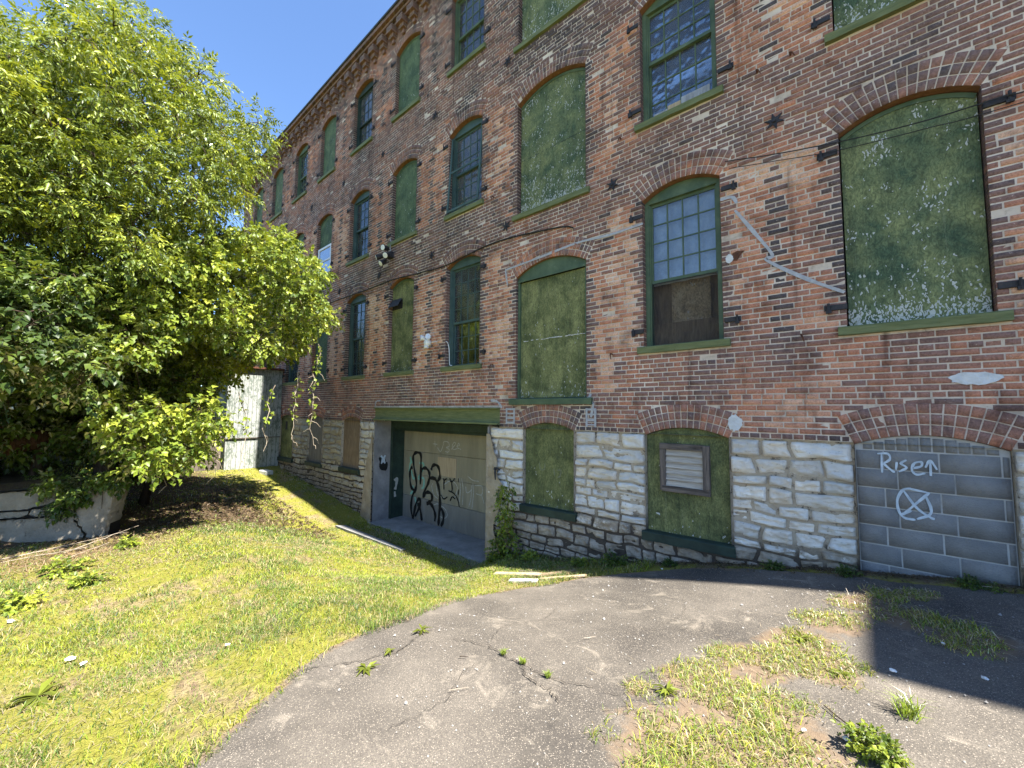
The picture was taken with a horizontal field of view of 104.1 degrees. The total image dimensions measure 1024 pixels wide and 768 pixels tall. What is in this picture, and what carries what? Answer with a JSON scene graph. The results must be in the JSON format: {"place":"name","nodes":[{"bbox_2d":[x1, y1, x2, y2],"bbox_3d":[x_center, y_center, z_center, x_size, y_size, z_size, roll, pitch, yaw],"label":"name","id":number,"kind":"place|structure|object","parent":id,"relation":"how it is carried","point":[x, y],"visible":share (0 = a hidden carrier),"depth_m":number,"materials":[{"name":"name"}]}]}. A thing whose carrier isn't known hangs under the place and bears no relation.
{"place":"outdoors","nodes":[
{"label":"outdoors","id":0,"kind":"place"},
{"bbox_2d":[0,0,395,385],"label":"sky","id":1,"kind":"structure","parent":0,"point":[282,51],"materials":[{"name":"blue"}]},
{"bbox_2d":[259,469,272,474],"bbox_3d":[-8.517,3.066,13.814,0.400,0.150,0.240,1,-3,26],"label":"stone block","id":2,"kind":"object","parent":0,"point":[266,472],"depth_m":13.74,"materials":[{"name":"white stone"}]},
{"bbox_2d":[0,443,1023,767],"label":"ground","id":3,"kind":"structure","parent":0,"point":[12,479],"depth_m":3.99,"materials":[{"name":"green plant"}]},
{"bbox_2d":[0,584,48,617],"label":"weed","id":4,"kind":"object","parent":3,"relation":"on","point":[19,600],"visible":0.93,"depth_m":4.25,"materials":[{"name":"green plant"}]},
{"bbox_2d":[3,674,67,712],"bbox_3d":[-3.322,2.186,2.774,0.419,0.085,0.365,-3,-5,40],"label":"weed","id":5,"kind":"object","parent":3,"relation":"on","point":[43,689],"visible":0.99,"depth_m":2.79,"materials":[{"name":"green plant"}]},
{"bbox_2d":[0,544,74,559],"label":"twig","id":6,"kind":"object","parent":3,"relation":"on","point":[38,551],"visible":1,"depth_m":5.90,"materials":[{"name":"brown wood"}]},
{"bbox_2d":[1,547,84,562],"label":"twig","id":7,"kind":"object","parent":3,"relation":"on","point":[37,555],"visible":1,"depth_m":5.70,"materials":[{"name":"brown wood"}]},
{"bbox_2d":[0,485,127,542],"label":"retaining wall","id":8,"kind":"structure","parent":3,"relation":"on","point":[20,521],"depth_m":6.55,"materials":[{"name":"concrete"}]},
{"bbox_2d":[0,413,49,458],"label":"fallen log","id":9,"kind":"object","parent":8,"relation":"on","point":[32,441],"visible":0.37,"depth_m":7.06,"materials":[{"name":"brown wood"}]},
{"bbox_2d":[25,466,135,528],"bbox_3d":[-7.160,1.878,6.694,1.387,1.023,0.687,2,-4,-15],"label":"ivy plant","id":10,"kind":"object","parent":8,"relation":"on","point":[75,498],"visible":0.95,"depth_m":6.58,"materials":[{"name":"green plant"}]},
{"bbox_2d":[34,554,97,580],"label":"weed","id":11,"kind":"object","parent":3,"relation":"on","point":[61,571],"visible":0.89,"depth_m":5.20,"materials":[{"name":"green plant"}]},
{"bbox_2d":[12,532,125,557],"bbox_3d":[-6.716,2.444,6.090,1.215,0.172,0.068,3,-5,-37],"label":"twig","id":12,"kind":"object","parent":3,"relation":"on","point":[63,545],"visible":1,"depth_m":6.02,"materials":[{"name":"brown wood"}]},
{"bbox_2d":[65,656,75,660],"bbox_3d":[-3.614,2.247,3.266,0.065,0.032,0.044,4,-5,-43],"label":"litter scrap","id":13,"kind":"object","parent":3,"relation":"on","point":[69,658],"visible":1,"depth_m":3.26,"materials":[{"name":"white paper"}]},
{"bbox_2d":[64,567,116,589],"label":"weed","id":14,"kind":"object","parent":3,"relation":"on","point":[85,580],"visible":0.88,"depth_m":4.81,"materials":[{"name":"green plant"}]},
{"bbox_2d":[0,243,184,475],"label":"understory tree","id":15,"kind":"object","parent":3,"relation":"on","point":[44,351],"visible":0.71,"depth_m":5.72,"materials":[{"name":"green plant"}]},
{"bbox_2d":[65,525,138,552],"bbox_3d":[-6.413,2.425,6.222,0.054,0.227,0.889,-2,-5,32],"label":"twig","id":16,"kind":"object","parent":3,"relation":"on","point":[100,539],"visible":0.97,"depth_m":6.21,"materials":[{"name":"brown wood"}]},
{"bbox_2d":[46,402,193,481],"bbox_3d":[-11.080,1.344,11.302,3.093,3.432,3.492,-3,-5,40],"label":"background tree","id":17,"kind":"object","parent":3,"relation":"on","point":[116,465],"visible":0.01,"depth_m":10.76,"materials":[{"name":"green plant"}]},
{"bbox_2d":[107,535,142,550],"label":"weed","id":18,"kind":"object","parent":3,"relation":"on","point":[125,543],"visible":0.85,"depth_m":6.19,"materials":[{"name":"green plant"}]},
{"bbox_2d":[0,0,291,476],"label":"tall tree","id":19,"kind":"object","parent":3,"relation":"on","point":[47,133],"visible":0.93,"depth_m":6.47,"materials":[{"name":"green plant"}]},
{"bbox_2d":[175,431,221,472],"bbox_3d":[-10.640,2.304,13.091,0.090,1.592,1.820,-3,-5,40],"label":"plank fence","id":20,"kind":"object","parent":3,"relation":"on","point":[196,468],"visible":0.08,"depth_m":13.56,"materials":[{"name":"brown wood"}]},
{"bbox_2d":[72,211,347,504],"bbox_3d":[-6.534,-0.580,9.389,5.930,6.958,5.373,-3,-5,40],"label":"tree foliage","id":21,"kind":"object","parent":3,"relation":"on","point":[194,331],"visible":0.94,"depth_m":7.47,"materials":[{"name":"green plant"}]},
{"bbox_2d":[210,367,284,469],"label":"siding shed","id":22,"kind":"structure","parent":3,"relation":"on","point":[259,383],"depth_m":14.41,"materials":[{"name":"white wood"}]},
{"bbox_2d":[335,525,404,553],"bbox_3d":[-3.339,3.656,9.215,2.700,0.300,0.220,-3,-5,40],"label":"concrete curb","id":23,"kind":"object","parent":3,"relation":"on","point":[351,530],"visible":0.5,"depth_m":9.20,"materials":[{"name":"grey concrete"}]},
{"bbox_2d":[369,516,484,565],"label":"garage slab","id":24,"kind":"structure","parent":3,"relation":"on","point":[469,547],"depth_m":9.36,"materials":[{"name":"grey concrete"}]},
{"bbox_2d":[484,549,503,564],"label":"weed","id":25,"kind":"object","parent":3,"relation":"on","point":[495,557],"visible":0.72,"depth_m":7.24,"materials":[{"name":"green plant"}]},
{"bbox_2d":[484,479,522,559],"bbox_3d":[-0.138,2.526,7.327,0.803,1.561,0.473,-1,-4,27],"label":"climbing weed","id":26,"kind":"object","parent":3,"relation":"on","point":[501,544],"visible":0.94,"depth_m":7.27,"materials":[{"name":"green plant"}]},
{"bbox_2d":[493,572,541,575],"bbox_3d":[0.077,2.865,6.020,0.800,0.029,0.110,-13,-10,29],"label":"wood scrap","id":27,"kind":"object","parent":3,"relation":"on","point":[526,573],"visible":0.83,"depth_m":5.99,"materials":[{"name":"brown wood"}]},
{"bbox_2d":[509,578,537,582],"bbox_3d":[0.160,2.763,5.614,0.420,0.025,0.090,-9,-7,20],"label":"wood scrap","id":28,"kind":"object","parent":3,"relation":"on","point":[524,579],"visible":0.83,"depth_m":5.60,"materials":[{"name":"white wood"}]},
{"bbox_2d":[521,547,541,560],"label":"weed","id":29,"kind":"object","parent":3,"relation":"on","point":[529,553],"visible":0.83,"depth_m":6.82,"materials":[{"name":"green plant"}]},
{"bbox_2d":[52,483,1023,597],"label":"leaf litter","id":30,"kind":"object","parent":3,"relation":"on","point":[190,521],"visible":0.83,"depth_m":8.16,"materials":[{"name":"brown plant"}]},
{"bbox_2d":[534,569,575,576],"bbox_3d":[0.626,2.761,5.821,0.620,0.028,0.075,-8,-5,4],"label":"wood scrap","id":31,"kind":"object","parent":3,"relation":"on","point":[556,572],"visible":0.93,"depth_m":5.80,"materials":[{"name":"brown wood"}]},
{"bbox_2d":[540,574,586,579],"bbox_3d":[0.716,2.706,5.590,0.660,0.026,0.060,-10,-6,11],"label":"wood scrap","id":32,"kind":"object","parent":3,"relation":"on","point":[581,575],"visible":0.72,"depth_m":5.57,"materials":[{"name":"brown wood"}]},
{"bbox_2d":[570,554,588,566],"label":"weed","id":33,"kind":"object","parent":3,"relation":"on","point":[578,562],"visible":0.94,"depth_m":6.11,"materials":[{"name":"green plant"}]},
{"bbox_2d":[183,567,1023,767],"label":"asphalt drive","id":34,"kind":"structure","parent":3,"relation":"on","point":[312,717],"depth_m":2.66,"materials":[{"name":"grey asphalt"}]},
{"bbox_2d":[355,661,379,677],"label":"weed","id":35,"kind":"object","parent":34,"relation":"on","point":[363,667],"visible":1,"depth_m":2.94,"materials":[{"name":"green plant"}]},
{"bbox_2d":[383,648,394,655],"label":"weed","id":36,"kind":"object","parent":34,"relation":"on","point":[389,649],"visible":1,"depth_m":3.15,"materials":[{"name":"green plant"}]},
{"bbox_2d":[411,624,427,633],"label":"weed","id":37,"kind":"object","parent":34,"relation":"on","point":[423,628],"visible":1,"depth_m":3.51,"materials":[{"name":"green plant"}]},
{"bbox_2d":[499,647,506,655],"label":"weed","id":38,"kind":"object","parent":34,"relation":"on","point":[502,652],"visible":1,"depth_m":3.09,"materials":[{"name":"green plant"}]},
{"bbox_2d":[519,656,526,664],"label":"weed","id":39,"kind":"object","parent":34,"relation":"on","point":[522,661],"visible":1,"depth_m":2.94,"materials":[{"name":"green plant"}]},
{"bbox_2d":[543,669,553,678],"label":"weed","id":40,"kind":"object","parent":34,"relation":"on","point":[547,674],"visible":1,"depth_m":2.77,"materials":[{"name":"green plant"}]},
{"bbox_2d":[652,680,680,697],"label":"weed","id":41,"kind":"object","parent":34,"relation":"on","point":[669,688],"visible":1,"depth_m":2.56,"materials":[{"name":"green plant"}]},
{"bbox_2d":[331,570,1020,765],"bbox_3d":[1.430,2.150,3.090,4.393,0.808,4.305,-3,-5,40],"label":"grit","id":42,"kind":"object","parent":34,"relation":"on","point":[603,618],"visible":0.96,"depth_m":3.03,"materials":[{"name":"grey gravel"}]},
{"bbox_2d":[584,584,1016,767],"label":"weedy strip","id":43,"kind":"object","parent":34,"relation":"on","point":[755,708],"visible":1,"depth_m":2.53,"materials":[{"name":"green plant"}]},
{"bbox_2d":[792,629,811,643],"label":"weed","id":44,"kind":"object","parent":34,"relation":"on","point":[800,638],"visible":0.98,"depth_m":3.06,"materials":[{"name":"green plant"}]},
{"bbox_2d":[832,666,854,681],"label":"weed","id":45,"kind":"object","parent":34,"relation":"on","point":[841,672],"visible":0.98,"depth_m":2.60,"materials":[{"name":"green plant"}]},
{"bbox_2d":[823,705,890,760],"bbox_3d":[1.842,1.852,2.091,0.026,0.031,0.498,1,-4,-2],"label":"twig","id":46,"kind":"object","parent":34,"relation":"on","point":[839,718],"visible":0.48,"depth_m":2.25,"materials":[{"name":"brown wood"}]},
{"bbox_2d":[830,718,915,767],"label":"weed","id":47,"kind":"object","parent":34,"relation":"on","point":[870,748],"visible":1,"depth_m":1.97,"materials":[{"name":"green plant"}]},
{"bbox_2d":[878,680,940,723],"bbox_3d":[2.210,1.784,2.228,0.290,0.138,0.281,2,-4,-17],"label":"weed","id":48,"kind":"object","parent":34,"relation":"on","point":[906,710],"visible":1,"depth_m":2.22,"materials":[{"name":"green plant"}]},
{"bbox_2d":[601,548,628,568],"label":"weed","id":49,"kind":"object","parent":3,"relation":"on","point":[610,559],"visible":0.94,"depth_m":5.83,"materials":[{"name":"green plant"}]},
{"bbox_2d":[237,0,1023,586],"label":"brick factory","id":50,"kind":"structure","parent":3,"relation":"on","point":[677,340],"depth_m":5.89,"materials":[{"name":"brick"}]},
{"bbox_2d":[256,188,263,228],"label":"boarded window","id":51,"kind":"structure","parent":50,"relation":"in","point":[259,211],"depth_m":18.37,"materials":[{"name":"green paint"}]},
{"bbox_2d":[269,169,282,222],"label":"boarded window","id":52,"kind":"structure","parent":50,"relation":"in","point":[279,180],"depth_m":16.86,"materials":[{"name":"green paint"}]},
{"bbox_2d":[277,415,292,462],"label":"boarded window","id":53,"kind":"structure","parent":50,"relation":"in","point":[287,423],"depth_m":14.72,"materials":[{"name":"green paint"}]},
{"bbox_2d":[283,340,297,385],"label":"window","id":54,"kind":"structure","parent":50,"relation":"in","point":[292,373],"depth_m":15.02,"materials":[{"name":"green paint"}]},
{"bbox_2d":[291,145,307,203],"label":"window","id":55,"kind":"structure","parent":50,"relation":"in","point":[302,170],"depth_m":15.47,"materials":[{"name":"green paint"}]},
{"bbox_2d":[296,234,303,277],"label":"boarded window","id":56,"kind":"structure","parent":50,"relation":"in","point":[300,238],"depth_m":15.04,"materials":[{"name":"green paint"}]},
{"bbox_2d":[304,416,322,467],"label":"boarded window","id":57,"kind":"structure","parent":50,"relation":"in","point":[314,460],"depth_m":13.14,"materials":[{"name":"grey wood"}]},
{"bbox_2d":[308,310,327,382],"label":"boarded window","id":58,"kind":"structure","parent":50,"relation":"in","point":[322,341],"depth_m":13.31,"materials":[{"name":"green paint"}]},
{"bbox_2d":[317,215,331,274],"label":"boarded window","id":59,"kind":"structure","parent":50,"relation":"in","point":[324,253],"depth_m":13.57,"materials":[{"name":"green paint"}]},
{"bbox_2d":[317,117,335,183],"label":"boarded window","id":60,"kind":"structure","parent":50,"relation":"in","point":[330,131],"depth_m":13.86,"materials":[{"name":"green paint"}]},
{"bbox_2d":[338,417,359,474],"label":"boarded window","id":61,"kind":"structure","parent":50,"relation":"in","point":[351,428],"depth_m":11.62,"materials":[{"name":"brown wood"}]},
{"bbox_2d":[341,295,365,379],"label":"window","id":62,"kind":"structure","parent":50,"relation":"in","point":[357,307],"depth_m":12.03,"materials":[{"name":"green paint"}]},
{"bbox_2d":[345,191,369,266],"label":"window","id":63,"kind":"structure","parent":50,"relation":"in","point":[361,206],"depth_m":12.25,"materials":[{"name":"green paint"}]},
{"bbox_2d":[350,81,373,156],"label":"window","id":64,"kind":"structure","parent":50,"relation":"in","point":[365,100],"depth_m":12.48,"materials":[{"name":"green paint"}]},
{"bbox_2d":[375,239,393,266],"bbox_3d":[-3.373,-3.504,10.610,0.601,0.818,0.353,-3,-5,40],"label":"floodlight cluster","id":65,"kind":"object","parent":50,"relation":"attached to","point":[387,254],"visible":1,"depth_m":10.50,"materials":[{"name":"black metal"}]},
{"bbox_2d":[383,279,413,376],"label":"boarded window","id":66,"kind":"structure","parent":50,"relation":"in","point":[402,303],"depth_m":10.37,"materials":[{"name":"green paint"}]},
{"bbox_2d":[387,160,416,246],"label":"boarded window","id":67,"kind":"structure","parent":50,"relation":"in","point":[406,181],"depth_m":10.60,"materials":[{"name":"green paint"}]},
{"bbox_2d":[391,35,420,122],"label":"boarded window","id":68,"kind":"structure","parent":50,"relation":"in","point":[409,96],"depth_m":10.84,"materials":[{"name":"green paint"}]},
{"bbox_2d":[420,334,451,365],"bbox_3d":[-1.782,-0.783,9.176,1.009,0.784,0.204,-3,-5,40],"label":"twin floodlight","id":69,"kind":"object","parent":50,"relation":"attached to","point":[427,343],"visible":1,"depth_m":9.34,"materials":[{"name":"white plastic"}]},
{"bbox_2d":[372,421,499,539],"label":"garage door","id":70,"kind":"structure","parent":50,"relation":"in","point":[420,473],"depth_m":10.43,"materials":[{"name":"beige paint"}]},
{"bbox_2d":[330,226,572,302],"bbox_3d":[-2.887,-2.659,10.336,10.406,0.280,0.034,-3,-5,40],"label":"cable","id":71,"kind":"object","parent":50,"relation":"attached to","point":[462,257],"visible":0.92,"depth_m":8.68,"materials":[{"name":"black rubber"}]},
{"bbox_2d":[440,256,481,371],"bbox_3d":[-1.021,-1.562,8.839,1.260,2.541,0.362,-3,-5,40],"label":"window","id":72,"kind":"structure","parent":50,"relation":"in","point":[464,312],"depth_m":8.95,"materials":[{"name":"green paint"}]},
{"bbox_2d":[443,118,483,221],"bbox_3d":[-0.981,-4.895,9.078,1.260,2.188,0.417,-3,-5,40],"label":"window","id":73,"kind":"structure","parent":50,"relation":"in","point":[466,148],"depth_m":9.17,"materials":[{"name":"glass"}]},
{"bbox_2d":[446,0,485,77],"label":"window","id":74,"kind":"structure","parent":50,"relation":"in","point":[469,14],"depth_m":9.44,"materials":[{"name":"green paint"}]},
{"bbox_2d":[519,423,577,521],"bbox_3d":[0.651,1.510,7.070,1.190,1.622,0.198,-3,-5,40],"label":"boarded window","id":75,"kind":"structure","parent":50,"relation":"in","point":[549,449],"depth_m":7.06,"materials":[{"name":"green paint"}]},
{"bbox_2d":[513,0,586,53],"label":"boarded window","id":76,"kind":"structure","parent":50,"relation":"in","point":[538,16],"depth_m":7.85,"materials":[{"name":"green paint"}]},
{"bbox_2d":[508,256,592,404],"bbox_3d":[0.683,-0.967,7.229,1.777,2.683,0.202,-3,-5,40],"label":"boarded window","id":77,"kind":"structure","parent":50,"relation":"in","point":[552,311],"depth_m":7.24,"materials":[{"name":"green paint"}]},
{"bbox_2d":[512,67,589,221],"bbox_3d":[0.715,-4.525,7.471,1.707,2.601,0.202,-3,-5,40],"label":"boarded window","id":78,"kind":"structure","parent":50,"relation":"in","point":[553,150],"depth_m":7.49,"materials":[{"name":"green paint"}]},
{"bbox_2d":[634,0,723,132],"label":"window","id":79,"kind":"structure","parent":50,"relation":"in","point":[679,42],"depth_m":6.14,"materials":[{"name":"glass"}]},
{"bbox_2d":[637,177,730,353],"bbox_3d":[2.522,-1.733,5.876,1.260,2.540,0.453,-3,-5,40],"label":"window","id":80,"kind":"structure","parent":50,"relation":"in","point":[683,247],"depth_m":5.93,"materials":[{"name":"green paint"}]},
{"bbox_2d":[642,428,735,557],"bbox_3d":[2.426,1.439,5.556,1.222,1.633,0.197,-3,-5,40],"label":"boarded window","id":81,"kind":"structure","parent":50,"relation":"in","point":[689,501],"depth_m":5.52,"materials":[{"name":"green paint"}]},
{"bbox_2d":[824,0,923,45],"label":"boarded window","id":82,"kind":"structure","parent":50,"relation":"in","point":[850,16],"depth_m":4.63,"materials":[{"name":"green paint"}]},
{"bbox_2d":[725,91,1023,161],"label":"cable","id":83,"kind":"object","parent":50,"relation":"attached to","point":[1012,94],"visible":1,"depth_m":4.33,"materials":[{"name":"black rubber"}]},
{"bbox_2d":[729,101,1023,168],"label":"cable","id":84,"kind":"object","parent":50,"relation":"attached to","point":[886,138],"visible":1,"depth_m":4.33,"materials":[{"name":"black rubber"}]},
{"bbox_2d":[838,92,1013,335],"bbox_3d":[4.234,-1.823,4.252,1.260,2.530,0.203,-3,-5,40],"label":"boarded window","id":85,"kind":"structure","parent":50,"relation":"in","point":[916,246],"depth_m":4.26,"materials":[{"name":"green paint"}]},
{"bbox_2d":[661,557,677,566],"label":"weed","id":86,"kind":"object","parent":3,"relation":"on","point":[667,562],"visible":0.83,"depth_m":5.43,"materials":[{"name":"green plant"}]},
{"bbox_2d":[760,559,785,570],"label":"weed","id":87,"kind":"object","parent":3,"relation":"on","point":[774,565],"visible":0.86,"depth_m":4.67,"materials":[{"name":"green plant"}]},
{"bbox_2d":[831,563,863,577],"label":"weed","id":88,"kind":"object","parent":3,"relation":"on","point":[843,571],"visible":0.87,"depth_m":4.18,"materials":[{"name":"green plant"}]},
{"bbox_2d":[954,573,1007,593],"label":"weed","id":89,"kind":"object","parent":3,"relation":"on","point":[970,583],"visible":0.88,"depth_m":3.63,"materials":[{"name":"green plant"}]}
]}

